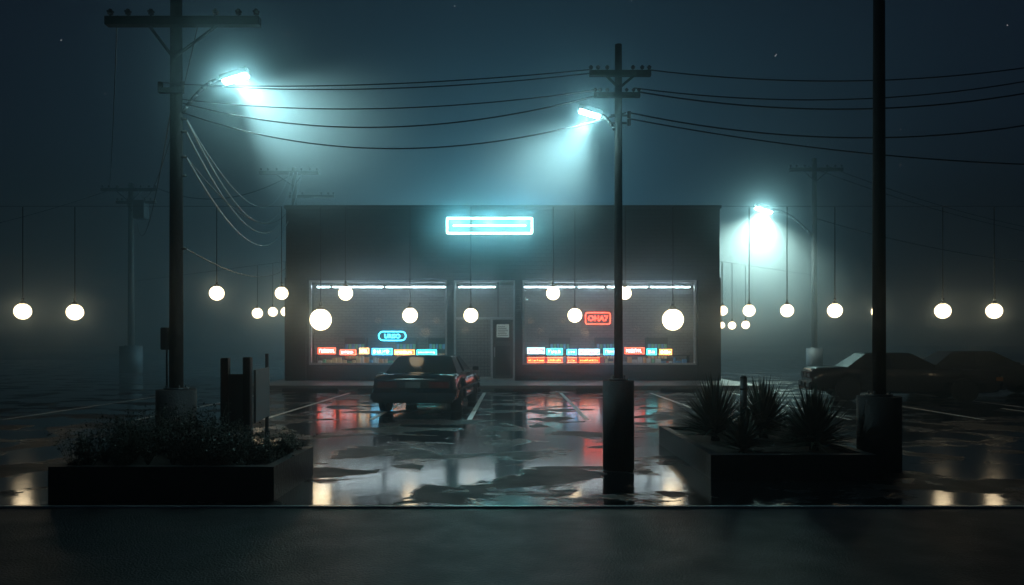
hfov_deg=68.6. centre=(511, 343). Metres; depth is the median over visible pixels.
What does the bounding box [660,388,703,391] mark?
wheel stop
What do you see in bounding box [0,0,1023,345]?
sky
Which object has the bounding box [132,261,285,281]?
lamp string cable
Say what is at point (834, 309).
hanging globe lamp
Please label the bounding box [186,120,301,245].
service wire
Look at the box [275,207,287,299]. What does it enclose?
hanging globe lamp
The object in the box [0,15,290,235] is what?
power line
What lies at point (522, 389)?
wheel stop
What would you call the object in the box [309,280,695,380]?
window frames
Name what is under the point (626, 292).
hanging globe lamp
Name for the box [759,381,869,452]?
yucca plant
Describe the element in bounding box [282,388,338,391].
wheel stop
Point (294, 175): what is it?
utility pole
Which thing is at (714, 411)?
yucca plant
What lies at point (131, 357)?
utility pole
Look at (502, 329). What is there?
entrance door
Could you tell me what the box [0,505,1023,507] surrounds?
road edge strip
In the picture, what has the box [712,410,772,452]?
yucca plant
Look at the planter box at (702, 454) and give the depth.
9.10 m
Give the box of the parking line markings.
[1,393,1023,419]
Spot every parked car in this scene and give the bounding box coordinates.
[370,355,479,410]
[798,352,1006,401]
[924,351,1023,394]
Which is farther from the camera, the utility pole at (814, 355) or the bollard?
the utility pole at (814, 355)
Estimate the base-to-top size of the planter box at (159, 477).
0.360 m
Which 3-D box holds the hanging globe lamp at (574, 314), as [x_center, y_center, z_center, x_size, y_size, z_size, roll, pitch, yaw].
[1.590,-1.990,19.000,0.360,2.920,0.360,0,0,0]
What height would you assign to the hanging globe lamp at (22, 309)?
2.840 m
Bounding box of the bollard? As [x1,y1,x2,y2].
[740,375,746,425]
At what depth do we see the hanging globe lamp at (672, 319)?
18.86 m
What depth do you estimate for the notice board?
9.78 m
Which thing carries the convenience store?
on the sidewalk
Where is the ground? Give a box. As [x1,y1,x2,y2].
[0,346,1023,584]
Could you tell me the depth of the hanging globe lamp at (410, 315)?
18.92 m
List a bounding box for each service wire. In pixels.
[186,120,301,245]
[187,160,286,276]
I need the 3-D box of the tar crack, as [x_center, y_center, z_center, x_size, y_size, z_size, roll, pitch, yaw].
[1.675,1.643,18.611,5.750,0.001,0.634,0,0,0]
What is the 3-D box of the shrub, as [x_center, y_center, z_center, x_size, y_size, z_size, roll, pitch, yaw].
[-3.688,1.019,8.671,2.587,0.755,1.796,0,0,0]
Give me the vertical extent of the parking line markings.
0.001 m
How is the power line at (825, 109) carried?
attached to the utility pole at (618, 420)
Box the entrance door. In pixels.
[493,320,512,378]
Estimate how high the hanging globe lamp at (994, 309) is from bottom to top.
2.820 m
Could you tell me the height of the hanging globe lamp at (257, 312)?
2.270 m
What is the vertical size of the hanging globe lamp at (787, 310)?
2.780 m
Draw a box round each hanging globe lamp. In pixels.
[13,207,31,318]
[66,207,83,319]
[209,207,223,299]
[252,265,262,317]
[268,304,277,315]
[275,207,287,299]
[281,262,285,315]
[310,207,330,329]
[338,207,352,299]
[403,207,417,322]
[464,207,477,321]
[546,207,559,299]
[568,207,581,321]
[623,207,630,298]
[662,207,683,329]
[721,262,724,327]
[721,262,727,314]
[728,319,735,328]
[742,266,749,328]
[743,207,754,315]
[780,207,793,316]
[827,207,842,317]
[934,207,950,317]
[986,207,1002,317]
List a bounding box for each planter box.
[48,446,312,500]
[659,426,876,479]
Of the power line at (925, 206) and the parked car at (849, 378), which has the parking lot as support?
the parked car at (849, 378)
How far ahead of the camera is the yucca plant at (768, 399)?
11.04 m
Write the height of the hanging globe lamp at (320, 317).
3.120 m
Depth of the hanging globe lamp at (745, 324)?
32.36 m
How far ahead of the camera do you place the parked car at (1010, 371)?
23.62 m
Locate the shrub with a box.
[47,399,317,464]
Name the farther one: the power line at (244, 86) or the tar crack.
the tar crack
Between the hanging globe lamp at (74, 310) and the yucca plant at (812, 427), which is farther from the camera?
the hanging globe lamp at (74, 310)
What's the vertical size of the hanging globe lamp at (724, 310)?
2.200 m
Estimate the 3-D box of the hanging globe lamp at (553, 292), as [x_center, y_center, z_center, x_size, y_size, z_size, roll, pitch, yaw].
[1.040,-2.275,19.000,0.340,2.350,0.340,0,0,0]
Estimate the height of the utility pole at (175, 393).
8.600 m
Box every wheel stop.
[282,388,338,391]
[358,388,372,391]
[494,388,550,391]
[576,388,602,391]
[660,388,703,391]
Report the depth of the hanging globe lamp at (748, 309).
18.98 m
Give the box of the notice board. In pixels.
[220,354,268,445]
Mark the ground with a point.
(511, 546)
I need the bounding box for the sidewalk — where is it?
[253,379,759,389]
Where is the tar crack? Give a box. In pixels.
[470,409,682,410]
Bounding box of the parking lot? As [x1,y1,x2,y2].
[0,360,1023,504]
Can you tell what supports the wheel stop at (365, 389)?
on the parking lot
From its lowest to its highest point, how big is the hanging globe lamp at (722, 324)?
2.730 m
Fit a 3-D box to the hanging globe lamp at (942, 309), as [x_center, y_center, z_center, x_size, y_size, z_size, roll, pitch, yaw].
[10.900,-2.040,19.000,0.380,2.820,0.380,0,0,0]
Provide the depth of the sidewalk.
27.40 m
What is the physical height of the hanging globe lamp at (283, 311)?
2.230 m
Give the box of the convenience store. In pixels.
[284,205,721,380]
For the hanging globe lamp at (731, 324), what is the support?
hanging from the lamp string cable
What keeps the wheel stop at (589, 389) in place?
on the parking lot
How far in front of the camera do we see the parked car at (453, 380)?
17.42 m
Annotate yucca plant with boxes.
[663,373,771,445]
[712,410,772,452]
[727,375,801,438]
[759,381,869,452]
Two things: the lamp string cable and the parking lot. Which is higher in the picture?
the lamp string cable
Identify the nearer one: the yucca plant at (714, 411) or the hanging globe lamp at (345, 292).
the yucca plant at (714, 411)
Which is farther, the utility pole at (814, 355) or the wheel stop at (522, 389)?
the utility pole at (814, 355)
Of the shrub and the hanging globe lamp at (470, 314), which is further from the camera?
the hanging globe lamp at (470, 314)
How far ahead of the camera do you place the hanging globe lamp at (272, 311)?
31.29 m
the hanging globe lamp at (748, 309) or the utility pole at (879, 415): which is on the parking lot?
the utility pole at (879, 415)
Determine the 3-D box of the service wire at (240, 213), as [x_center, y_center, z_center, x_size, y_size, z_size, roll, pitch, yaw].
[-7.130,-3.375,21.101,0.022,3.769,18.820,0,0,-12]
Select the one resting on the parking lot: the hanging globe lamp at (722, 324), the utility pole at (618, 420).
the utility pole at (618, 420)
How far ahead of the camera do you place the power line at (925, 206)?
40.56 m
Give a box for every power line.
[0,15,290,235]
[163,69,625,148]
[629,67,1023,164]
[808,166,1023,261]
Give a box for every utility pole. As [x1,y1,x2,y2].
[100,183,157,372]
[104,0,260,445]
[259,167,334,204]
[578,43,650,470]
[754,158,843,366]
[856,0,901,472]
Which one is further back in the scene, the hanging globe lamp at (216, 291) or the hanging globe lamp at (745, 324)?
the hanging globe lamp at (745, 324)

